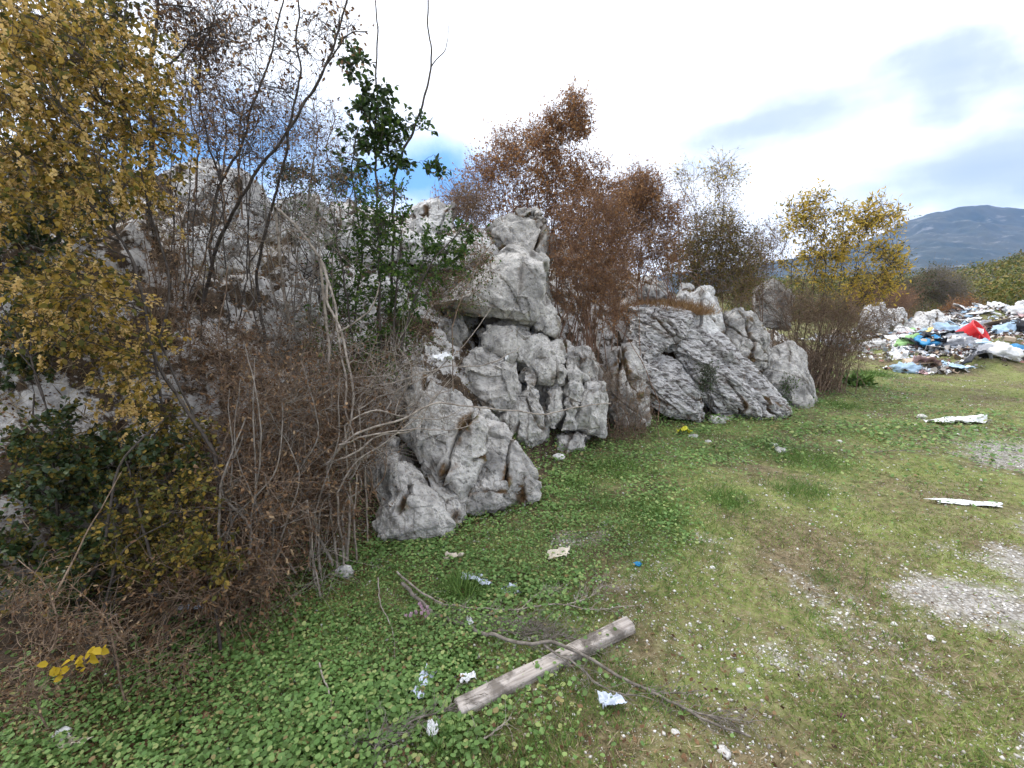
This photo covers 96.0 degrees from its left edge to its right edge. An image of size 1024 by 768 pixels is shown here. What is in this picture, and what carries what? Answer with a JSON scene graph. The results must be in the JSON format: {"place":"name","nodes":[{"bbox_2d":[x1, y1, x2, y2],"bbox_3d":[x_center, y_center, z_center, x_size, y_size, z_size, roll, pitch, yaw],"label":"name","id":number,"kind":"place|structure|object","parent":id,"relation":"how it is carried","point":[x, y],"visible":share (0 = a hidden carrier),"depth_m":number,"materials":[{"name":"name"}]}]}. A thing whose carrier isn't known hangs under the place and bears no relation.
{"place":"outdoors","nodes":[
{"label":"outdoors","id":0,"kind":"place"},
{"bbox_2d":[0,147,1023,767],"bbox_3d":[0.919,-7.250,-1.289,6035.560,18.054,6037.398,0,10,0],"label":"ground","id":1,"kind":"structure","parent":0,"point":[1010,371],"depth_m":2.75,"materials":[{"name":"green plant"}]},
{"bbox_2d":[0,151,128,323],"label":"evergreen shrub","id":2,"kind":"object","parent":1,"relation":"on","point":[34,232],"visible":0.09,"depth_m":2.96,"materials":[{"name":"green plant"}]},
{"bbox_2d":[0,188,207,649],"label":"ivy thicket","id":3,"kind":"object","parent":1,"relation":"on","point":[91,464],"visible":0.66,"depth_m":2.20,"materials":[{"name":"green plant"}]},
{"bbox_2d":[40,0,177,222],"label":"bare tree","id":4,"kind":"object","parent":1,"relation":"on","point":[116,5],"visible":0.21,"depth_m":3.42,"materials":[{"name":"brown plant"}]},
{"bbox_2d":[0,471,228,753],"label":"dead bramble","id":5,"kind":"object","parent":1,"relation":"on","point":[14,610],"visible":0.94,"depth_m":1.73,"materials":[{"name":"brown plant"}]},
{"bbox_2d":[37,645,108,681],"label":"yellow leaf sprig","id":6,"kind":"object","parent":5,"relation":"attached to","point":[93,651],"visible":1,"depth_m":1.56,"materials":[{"name":"yellow plant"}]},
{"bbox_2d":[0,0,241,608],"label":"hornbeam tree","id":7,"kind":"object","parent":1,"relation":"on","point":[27,33],"visible":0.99,"depth_m":2.19,"materials":[{"name":"yellow plant"}]},
{"bbox_2d":[71,386,259,671],"bbox_3d":[-1.734,0.660,2.262,1.195,1.237,0.705,10,14,44],"label":"hornbeam shrub","id":8,"kind":"object","parent":1,"relation":"on","point":[161,506],"visible":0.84,"depth_m":2.13,"materials":[{"name":"green plant"}]},
{"bbox_2d":[89,209,241,379],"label":"bare shrub","id":9,"kind":"object","parent":1,"relation":"on","point":[160,283],"visible":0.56,"depth_m":3.12,"materials":[{"name":"brown plant"}]},
{"bbox_2d":[122,0,263,230],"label":"bare tree","id":10,"kind":"object","parent":1,"relation":"on","point":[170,7],"visible":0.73,"depth_m":3.43,"materials":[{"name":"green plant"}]},
{"bbox_2d":[164,223,249,282],"bbox_3d":[-3.027,-1.258,4.604,0.744,0.671,1.284,-5,11,-28],"label":"boulder","id":11,"kind":"object","parent":1,"relation":"on","point":[223,261],"visible":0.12,"depth_m":4.22,"materials":[{"name":"stone"}]},
{"bbox_2d":[164,158,270,239],"bbox_3d":[-3.873,-2.171,5.686,1.580,1.245,2.473,-6,12,-31],"label":"boulder","id":12,"kind":"object","parent":1,"relation":"on","point":[256,196],"visible":0.16,"depth_m":5.10,"materials":[{"name":"stone"}]},
{"bbox_2d":[143,165,297,318],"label":"bare shrub","id":13,"kind":"object","parent":1,"relation":"on","point":[214,236],"visible":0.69,"depth_m":3.63,"materials":[{"name":"brown plant"}]},
{"bbox_2d":[153,0,301,278],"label":"bare tree","id":14,"kind":"object","parent":1,"relation":"on","point":[232,108],"visible":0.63,"depth_m":3.66,"materials":[{"name":"brown plant"}]},
{"bbox_2d":[146,39,308,389],"bbox_3d":[-2.113,-1.121,3.386,1.016,2.556,0.851,6,12,30],"label":"sapling","id":15,"kind":"object","parent":1,"relation":"on","point":[217,185],"visible":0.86,"depth_m":3.30,"materials":[{"name":"brown plant"}]},
{"bbox_2d":[44,265,425,696],"bbox_3d":[-1.530,0.314,2.698,1.936,2.034,2.108,0,10,0],"label":"dead vine thicket","id":16,"kind":"object","parent":1,"relation":"on","point":[250,586],"visible":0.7,"depth_m":2.53,"materials":[{"name":"brown plant"}]},
{"bbox_2d":[133,17,359,225],"bbox_3d":[-2.734,-2.502,4.891,2.483,2.649,1.250,0,10,0],"label":"bare shrub","id":17,"kind":"object","parent":1,"relation":"on","point":[196,126],"visible":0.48,"depth_m":4.78,"materials":[{"name":"brown plant"}]},
{"bbox_2d":[219,241,336,431],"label":"bare shrub","id":18,"kind":"object","parent":1,"relation":"on","point":[291,328],"visible":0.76,"depth_m":3.33,"materials":[{"name":"brown plant"}]},
{"bbox_2d":[165,341,391,595],"bbox_3d":[-1.227,0.435,2.432,1.007,1.310,1.066,0,10,0],"label":"bare shrub","id":19,"kind":"object","parent":1,"relation":"on","point":[257,476],"visible":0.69,"depth_m":2.42,"materials":[{"name":"brown plant"}]},
{"bbox_2d":[187,0,380,355],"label":"bare tree","id":20,"kind":"object","parent":1,"relation":"on","point":[303,47],"visible":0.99,"depth_m":3.15,"materials":[{"name":"brown plant"}]},
{"bbox_2d":[274,273,320,331],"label":"boulder","id":21,"kind":"object","parent":1,"relation":"on","point":[279,292],"visible":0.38,"depth_m":4.03,"materials":[{"name":"stone"}]},
{"bbox_2d":[242,164,355,284],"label":"bare shrub","id":22,"kind":"object","parent":1,"relation":"on","point":[305,206],"visible":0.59,"depth_m":4.25,"materials":[{"name":"brown plant"}]},
{"bbox_2d":[226,55,376,402],"bbox_3d":[-1.583,-1.138,3.662,1.080,2.790,0.723,-3,10,-15],"label":"sapling","id":23,"kind":"object","parent":1,"relation":"on","point":[309,172],"visible":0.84,"depth_m":3.59,"materials":[{"name":"brown plant"}]},
{"bbox_2d":[267,192,335,246],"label":"boulder","id":24,"kind":"object","parent":1,"relation":"on","point":[327,234],"visible":0.22,"depth_m":4.88,"materials":[{"name":"stone"}]},
{"bbox_2d":[0,195,632,612],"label":"undergrowth","id":25,"kind":"object","parent":1,"relation":"on","point":[158,407],"visible":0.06,"depth_m":2.55,"materials":[{"name":"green plant"}]},
{"bbox_2d":[294,242,340,294],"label":"boulder","id":26,"kind":"object","parent":1,"relation":"on","point":[310,255],"visible":0.21,"depth_m":4.51,"materials":[{"name":"stone"}]},
{"bbox_2d":[257,148,411,217],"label":"shrub","id":27,"kind":"object","parent":1,"relation":"on","point":[348,184],"visible":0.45,"depth_m":5.28,"materials":[{"name":"brown plant"}]},
{"bbox_2d":[280,360,406,562],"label":"bare shrub","id":28,"kind":"object","parent":1,"relation":"on","point":[323,513],"visible":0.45,"depth_m":2.94,"materials":[{"name":"brown plant"}]},
{"bbox_2d":[245,164,462,621],"bbox_3d":[-1.009,-0.080,3.022,1.194,2.820,1.772,-5,11,-27],"label":"vine","id":29,"kind":"object","parent":1,"relation":"on","point":[325,292],"visible":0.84,"depth_m":2.89,"materials":[{"name":"brown plant"}]},
{"bbox_2d":[329,214,400,267],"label":"boulder","id":30,"kind":"object","parent":1,"relation":"on","point":[365,249],"visible":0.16,"depth_m":4.89,"materials":[{"name":"stone"}]},
{"bbox_2d":[363,429,399,499],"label":"boulder","id":31,"kind":"object","parent":1,"relation":"on","point":[395,442],"visible":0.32,"depth_m":3.50,"materials":[{"name":"stone"}]},
{"bbox_2d":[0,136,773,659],"bbox_3d":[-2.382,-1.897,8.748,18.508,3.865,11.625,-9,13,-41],"label":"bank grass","id":32,"kind":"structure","parent":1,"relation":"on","point":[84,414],"depth_m":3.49,"materials":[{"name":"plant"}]},
{"bbox_2d":[322,0,454,395],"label":"sapling","id":33,"kind":"object","parent":1,"relation":"on","point":[381,135],"visible":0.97,"depth_m":3.67,"materials":[{"name":"green plant"}]},
{"bbox_2d":[285,226,502,418],"bbox_3d":[-0.813,-0.331,3.999,1.987,2.254,0.922,-9,14,-42],"label":"shrub","id":34,"kind":"object","parent":1,"relation":"on","point":[480,257],"visible":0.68,"depth_m":3.89,"materials":[{"name":"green plant"}]},
{"bbox_2d":[300,174,491,437],"bbox_3d":[-0.893,-0.497,3.741,1.496,2.364,0.894,0,10,0],"label":"sapling","id":35,"kind":"object","parent":1,"relation":"on","point":[380,216],"visible":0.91,"depth_m":3.58,"materials":[{"name":"green plant"}]},
{"bbox_2d":[372,452,455,541],"bbox_3d":[-0.748,0.860,3.529,0.582,0.746,0.923,-2,10,-11],"label":"boulder","id":36,"kind":"object","parent":1,"relation":"on","point":[419,511],"visible":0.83,"depth_m":3.18,"materials":[{"name":"stone"}]},
{"bbox_2d":[341,678,492,767],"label":"fallen branch","id":37,"kind":"object","parent":1,"relation":"on","point":[454,707],"visible":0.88,"depth_m":1.73,"materials":[{"name":"brown wood"}]},
{"bbox_2d":[403,231,460,273],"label":"boulder","id":38,"kind":"object","parent":1,"relation":"on","point":[413,247],"visible":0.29,"depth_m":5.13,"materials":[{"name":"stone"}]},
{"bbox_2d":[409,197,455,235],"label":"boulder","id":39,"kind":"object","parent":38,"relation":"on","point":[424,209],"visible":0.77,"depth_m":5.63,"materials":[{"name":"stone"}]},
{"bbox_2d":[399,367,488,503],"bbox_3d":[-0.574,0.383,3.945,0.794,1.042,1.243,0,10,0],"label":"boulder","id":40,"kind":"object","parent":1,"relation":"on","point":[458,471],"visible":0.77,"depth_m":3.56,"materials":[{"name":"stone"}]},
{"bbox_2d":[420,315,468,347],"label":"boulder","id":41,"kind":"object","parent":1,"relation":"on","point":[459,325],"visible":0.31,"depth_m":4.85,"materials":[{"name":"stone"}]},
{"bbox_2d":[423,471,466,528],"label":"boulder","id":42,"kind":"object","parent":1,"relation":"on","point":[455,509],"visible":0.52,"depth_m":3.39,"materials":[{"name":"stone"}]},
{"bbox_2d":[306,288,610,567],"bbox_3d":[-0.420,0.246,3.108,1.816,1.749,1.113,-5,11,-24],"label":"bare shrub","id":43,"kind":"object","parent":1,"relation":"on","point":[340,447],"visible":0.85,"depth_m":2.87,"materials":[{"name":"brown plant"}]},
{"bbox_2d":[445,230,498,271],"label":"boulder","id":44,"kind":"object","parent":1,"relation":"on","point":[480,243],"visible":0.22,"depth_m":5.43,"materials":[{"name":"stone"}]},
{"bbox_2d":[430,169,502,245],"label":"bare shrub","id":45,"kind":"object","parent":44,"relation":"on","point":[473,206],"visible":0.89,"depth_m":5.69,"materials":[{"name":"brown plant"}]},
{"bbox_2d":[466,475,510,515],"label":"boulder","id":46,"kind":"object","parent":1,"relation":"on","point":[485,494],"visible":0.79,"depth_m":3.48,"materials":[{"name":"stone"}]},
{"bbox_2d":[431,109,547,233],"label":"shrub","id":47,"kind":"object","parent":1,"relation":"on","point":[490,172],"visible":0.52,"depth_m":6.37,"materials":[{"name":"brown plant"}]},
{"bbox_2d":[463,347,521,417],"bbox_3d":[-0.289,-0.029,5.177,0.795,0.847,1.408,0,10,0],"label":"boulder","id":48,"kind":"object","parent":1,"relation":"on","point":[497,385],"visible":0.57,"depth_m":4.61,"materials":[{"name":"stone"}]},
{"bbox_2d":[477,406,538,493],"bbox_3d":[-0.106,0.615,4.065,0.648,0.830,1.070,0,10,0],"label":"boulder","id":49,"kind":"object","parent":1,"relation":"on","point":[509,461],"visible":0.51,"depth_m":3.74,"materials":[{"name":"stone"}]},
{"bbox_2d":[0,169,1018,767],"bbox_3d":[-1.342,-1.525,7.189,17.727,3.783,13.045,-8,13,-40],"label":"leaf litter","id":50,"kind":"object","parent":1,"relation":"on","point":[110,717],"visible":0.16,"depth_m":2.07,"materials":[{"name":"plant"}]},
{"bbox_2d":[0,369,1023,767],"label":"ground cover","id":51,"kind":"object","parent":1,"relation":"on","point":[246,747],"visible":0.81,"depth_m":2.08,"materials":[{"name":"green plant"}]},
{"bbox_2d":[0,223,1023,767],"bbox_3d":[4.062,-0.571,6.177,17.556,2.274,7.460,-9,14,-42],"label":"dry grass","id":52,"kind":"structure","parent":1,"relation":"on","point":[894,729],"depth_m":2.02,"materials":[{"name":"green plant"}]},
{"bbox_2d":[0,370,1023,767],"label":"gravel","id":53,"kind":"structure","parent":1,"relation":"on","point":[946,692],"depth_m":2.36,"materials":[{"name":"grey gravel"}]},
{"bbox_2d":[476,321,548,370],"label":"boulder","id":54,"kind":"object","parent":1,"relation":"on","point":[501,339],"visible":0.88,"depth_m":4.81,"materials":[{"name":"stone"}]},
{"bbox_2d":[434,242,549,325],"bbox_3d":[-0.229,-1.172,5.394,1.329,0.941,1.515,0,10,0],"label":"boulder","id":55,"kind":"object","parent":54,"relation":"on","point":[517,292],"visible":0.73,"depth_m":4.83,"materials":[{"name":"stone"}]},
{"bbox_2d":[396,565,637,615],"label":"fallen branch","id":56,"kind":"object","parent":1,"relation":"on","point":[435,600],"visible":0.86,"depth_m":2.49,"materials":[{"name":"brown wood"}]},
{"bbox_2d":[499,367,549,447],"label":"boulder","id":57,"kind":"object","parent":1,"relation":"on","point":[533,430],"visible":0.62,"depth_m":4.60,"materials":[{"name":"stone"}]},
{"bbox_2d":[432,599,618,672],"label":"fallen branch","id":58,"kind":"object","parent":1,"relation":"on","point":[531,629],"visible":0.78,"depth_m":2.23,"materials":[{"name":"brown wood"}]},
{"bbox_2d":[509,474,541,505],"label":"boulder","id":59,"kind":"object","parent":1,"relation":"on","point":[530,491],"visible":0.48,"depth_m":3.66,"materials":[{"name":"stone"}]},
{"bbox_2d":[454,616,635,713],"bbox_3d":[0.189,1.240,2.056,0.951,0.052,0.089,-6,13,-30],"label":"plank","id":60,"kind":"object","parent":1,"relation":"on","point":[508,683],"visible":0.88,"depth_m":1.99,"materials":[{"name":"grey wood"}]},
{"bbox_2d":[483,318,607,438],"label":"bedrock","id":61,"kind":"structure","parent":1,"relation":"on","point":[569,347],"depth_m":5.27,"materials":[{"name":"stone"}]},
{"bbox_2d":[531,294,561,339],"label":"boulder","id":62,"kind":"object","parent":61,"relation":"on","point":[548,323],"visible":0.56,"depth_m":4.99,"materials":[{"name":"stone"}]},
{"bbox_2d":[486,206,555,304],"bbox_3d":[0.123,-1.620,5.978,0.922,1.326,0.998,0,10,0],"label":"boulder","id":63,"kind":"object","parent":62,"relation":"on","point":[528,226],"visible":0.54,"depth_m":5.63,"materials":[{"name":"stone"}]},
{"bbox_2d":[574,345,599,382],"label":"boulder","id":64,"kind":"object","parent":61,"relation":"on","point":[591,369],"visible":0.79,"depth_m":5.18,"materials":[{"name":"stone"}]},
{"bbox_2d":[575,380,608,437],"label":"boulder","id":65,"kind":"object","parent":61,"relation":"on","point":[591,420],"visible":0.93,"depth_m":4.92,"materials":[{"name":"stone"}]},
{"bbox_2d":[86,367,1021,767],"bbox_3d":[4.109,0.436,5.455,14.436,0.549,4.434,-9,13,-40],"label":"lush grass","id":66,"kind":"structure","parent":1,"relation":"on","point":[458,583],"depth_m":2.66,"materials":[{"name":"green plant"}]},
{"bbox_2d":[545,384,565,428],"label":"boulder","id":67,"kind":"object","parent":1,"relation":"on","point":[554,395],"visible":0.77,"depth_m":4.82,"materials":[{"name":"stone"}]},
{"bbox_2d":[529,339,567,385],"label":"boulder","id":68,"kind":"object","parent":67,"relation":"on","point":[548,365],"visible":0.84,"depth_m":4.82,"materials":[{"name":"stone"}]},
{"bbox_2d":[495,72,639,361],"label":"shrub","id":69,"kind":"object","parent":1,"relation":"on","point":[579,122],"visible":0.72,"depth_m":6.06,"materials":[{"name":"brown plant"}]},
{"bbox_2d":[561,356,583,430],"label":"boulder","id":70,"kind":"object","parent":1,"relation":"on","point":[573,389],"visible":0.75,"depth_m":4.86,"materials":[{"name":"stone"}]},
{"bbox_2d":[554,430,590,452],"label":"boulder","id":71,"kind":"object","parent":1,"relation":"on","point":[570,441],"visible":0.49,"depth_m":4.89,"materials":[{"name":"stone"}]},
{"bbox_2d":[401,582,775,755],"bbox_3d":[0.172,1.220,2.089,1.867,0.278,0.424,4,11,21],"label":"fallen branch","id":72,"kind":"object","parent":1,"relation":"on","point":[718,718],"visible":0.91,"depth_m":1.91,"materials":[{"name":"brown wood"}]},
{"bbox_2d":[539,177,659,424],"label":"shrub","id":73,"kind":"object","parent":1,"relation":"on","point":[606,252],"visible":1,"depth_m":5.60,"materials":[{"name":"brown plant"}]},
{"bbox_2d":[566,344,673,446],"bbox_3d":[1.225,0.237,5.250,1.409,1.493,0.833,0,10,0],"label":"brushwood","id":74,"kind":"object","parent":1,"relation":"on","point":[631,405],"visible":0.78,"depth_m":5.29,"materials":[{"name":"brown plant"}]},
{"bbox_2d":[604,342,651,428],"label":"boulder","id":75,"kind":"object","parent":1,"relation":"on","point":[625,353],"visible":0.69,"depth_m":5.73,"materials":[{"name":"stone"}]},
{"bbox_2d":[635,276,666,301],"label":"boulder","id":76,"kind":"object","parent":1,"relation":"on","point":[652,292],"visible":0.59,"depth_m":7.47,"materials":[{"name":"stone"}]},
{"bbox_2d":[585,153,728,354],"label":"shrub","id":77,"kind":"object","parent":1,"relation":"on","point":[642,184],"visible":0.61,"depth_m":6.89,"materials":[{"name":"brown plant"}]},
{"bbox_2d":[619,296,728,315],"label":"dry grass","id":78,"kind":"structure","parent":1,"relation":"on","point":[693,308],"depth_m":6.82,"materials":[{"name":"brown plant"}]},
{"bbox_2d":[643,354,707,422],"bbox_3d":[2.275,0.043,6.582,1.006,1.003,1.283,3,10,15],"label":"rock slab","id":79,"kind":"object","parent":1,"relation":"on","point":[674,383],"visible":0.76,"depth_m":6.09,"materials":[{"name":"stone"}]},
{"bbox_2d":[626,302,695,359],"bbox_3d":[2.177,-0.758,6.785,0.941,0.898,1.398,4,11,23],"label":"rock slab","id":80,"kind":"object","parent":79,"relation":"on","point":[660,331],"visible":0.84,"depth_m":6.45,"materials":[{"name":"stone"}]},
{"bbox_2d":[693,359,721,420],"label":"shrub","id":81,"kind":"object","parent":1,"relation":"on","point":[707,381],"visible":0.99,"depth_m":6.07,"materials":[{"name":"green plant"}]},
{"bbox_2d":[666,145,756,311],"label":"shrub","id":82,"kind":"object","parent":1,"relation":"on","point":[726,175],"visible":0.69,"depth_m":8.04,"materials":[{"name":"plant"}]},
{"bbox_2d":[651,196,781,371],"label":"shrub","id":83,"kind":"object","parent":1,"relation":"on","point":[720,251],"visible":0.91,"depth_m":7.76,"materials":[{"name":"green plant"}]},
{"bbox_2d":[669,325,791,420],"bbox_3d":[3.195,-0.167,6.914,1.917,1.501,1.520,5,11,25],"label":"rock slab","id":84,"kind":"object","parent":1,"relation":"on","point":[745,387],"visible":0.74,"depth_m":6.44,"materials":[{"name":"stone"}]},
{"bbox_2d":[687,285,725,334],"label":"boulder","id":85,"kind":"object","parent":84,"relation":"on","point":[713,324],"visible":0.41,"depth_m":7.08,"materials":[{"name":"stone"}]},
{"bbox_2d":[716,205,811,367],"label":"shrub","id":86,"kind":"object","parent":1,"relation":"on","point":[771,251],"visible":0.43,"depth_m":9.00,"materials":[{"name":"brown plant"}]},
{"bbox_2d":[752,278,794,331],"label":"boulder","id":87,"kind":"object","parent":1,"relation":"on","point":[767,319],"visible":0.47,"depth_m":8.98,"materials":[{"name":"stone"}]},
{"bbox_2d":[764,375,793,407],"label":"boulder","id":88,"kind":"object","parent":1,"relation":"on","point":[778,392],"visible":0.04,"depth_m":7.09,"materials":[{"name":"stone"}]},
{"bbox_2d":[722,307,772,370],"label":"boulder","id":89,"kind":"object","parent":88,"relation":"on","point":[747,334],"visible":0.87,"depth_m":7.08,"materials":[{"name":"stone"}]},
{"bbox_2d":[763,340,817,408],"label":"boulder","id":90,"kind":"object","parent":1,"relation":"on","point":[791,356],"visible":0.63,"depth_m":7.23,"materials":[{"name":"stone"}]},
{"bbox_2d":[759,264,924,395],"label":"shrub","id":91,"kind":"object","parent":1,"relation":"on","point":[821,379],"visible":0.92,"depth_m":8.26,"materials":[{"name":"brown plant"}]},
{"bbox_2d":[771,178,921,379],"bbox_3d":[6.195,-1.857,8.736,2.906,3.900,1.306,0,10,0],"label":"ash tree","id":92,"kind":"object","parent":1,"relation":"on","point":[862,222],"visible":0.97,"depth_m":8.54,"materials":[{"name":"yellow plant"}]},
{"bbox_2d":[835,369,879,385],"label":"herb","id":93,"kind":"object","parent":1,"relation":"on","point":[864,378],"visible":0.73,"depth_m":8.88,"materials":[{"name":"green plant"}]},
{"bbox_2d":[720,249,1023,322],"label":"woodland","id":94,"kind":"object","parent":1,"relation":"on","point":[1001,294],"visible":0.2,"depth_m":37.11,"materials":[{"name":"green plant"}]},
{"bbox_2d":[833,271,929,332],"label":"shrub","id":95,"kind":"object","parent":1,"relation":"on","point":[904,296],"visible":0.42,"depth_m":20.05,"materials":[{"name":"brown plant"}]},
{"bbox_2d":[808,304,1023,374],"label":"scattered rubbish","id":96,"kind":"object","parent":1,"relation":"on","point":[934,351],"visible":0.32,"depth_m":11.91,"materials":[{"name":"plastic"}]},
{"bbox_2d":[893,261,955,318],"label":"shrub","id":97,"kind":"object","parent":1,"relation":"on","point":[916,283],"visible":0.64,"depth_m":23.52,"materials":[{"name":"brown plant"}]},
{"bbox_2d":[906,309,949,327],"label":"boulder","id":98,"kind":"object","parent":1,"relation":"on","point":[930,318],"visible":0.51,"depth_m":17.64,"materials":[{"name":"stone"}]},
{"bbox_2d":[914,256,986,312],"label":"shrub","id":99,"kind":"object","parent":1,"relation":"on","point":[959,286],"visible":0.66,"depth_m":24.16,"materials":[{"name":"brown plant"}]},
{"bbox_2d":[923,414,990,423],"bbox_3d":[5.986,0.467,6.188,0.821,0.117,0.208,-1,10,-5],"label":"tarpaulin sack","id":100,"kind":"object","parent":1,"relation":"on","point":[963,419],"visible":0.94,"depth_m":6.17,"materials":[{"name":"white plastic"}]},
{"bbox_2d":[931,292,988,311],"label":"shrub","id":101,"kind":"object","parent":1,"relation":"on","point":[966,302],"visible":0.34,"depth_m":22.85,"materials":[{"name":"brown plant"}]},
{"bbox_2d":[955,320,989,340],"bbox_3d":[12.133,-1.284,12.241,0.570,0.640,0.733,-46,10,51],"label":"bucket","id":102,"kind":"object","parent":1,"relation":"on","point":[970,328],"visible":0.59,"depth_m":12.05,"materials":[{"name":"red plastic"}]},
{"bbox_2d":[983,344,1023,361],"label":"rubbish bag","id":103,"kind":"object","parent":1,"relation":"on","point":[1008,352],"visible":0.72,"depth_m":11.06,"materials":[{"name":"white plastic"}]},
{"bbox_2d":[0,0,1023,275],"label":"sky","id":104,"kind":"structure","parent":0,"point":[921,100],"materials":[{"name":"white"}]},
{"bbox_2d":[640,205,1023,293],"bbox_3d":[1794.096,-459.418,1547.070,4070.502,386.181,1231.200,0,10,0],"label":"mountain","id":105,"kind":"structure","parent":0,"point":[958,236],"depth_m":1573.41,"materials":[{"name":"blue"}]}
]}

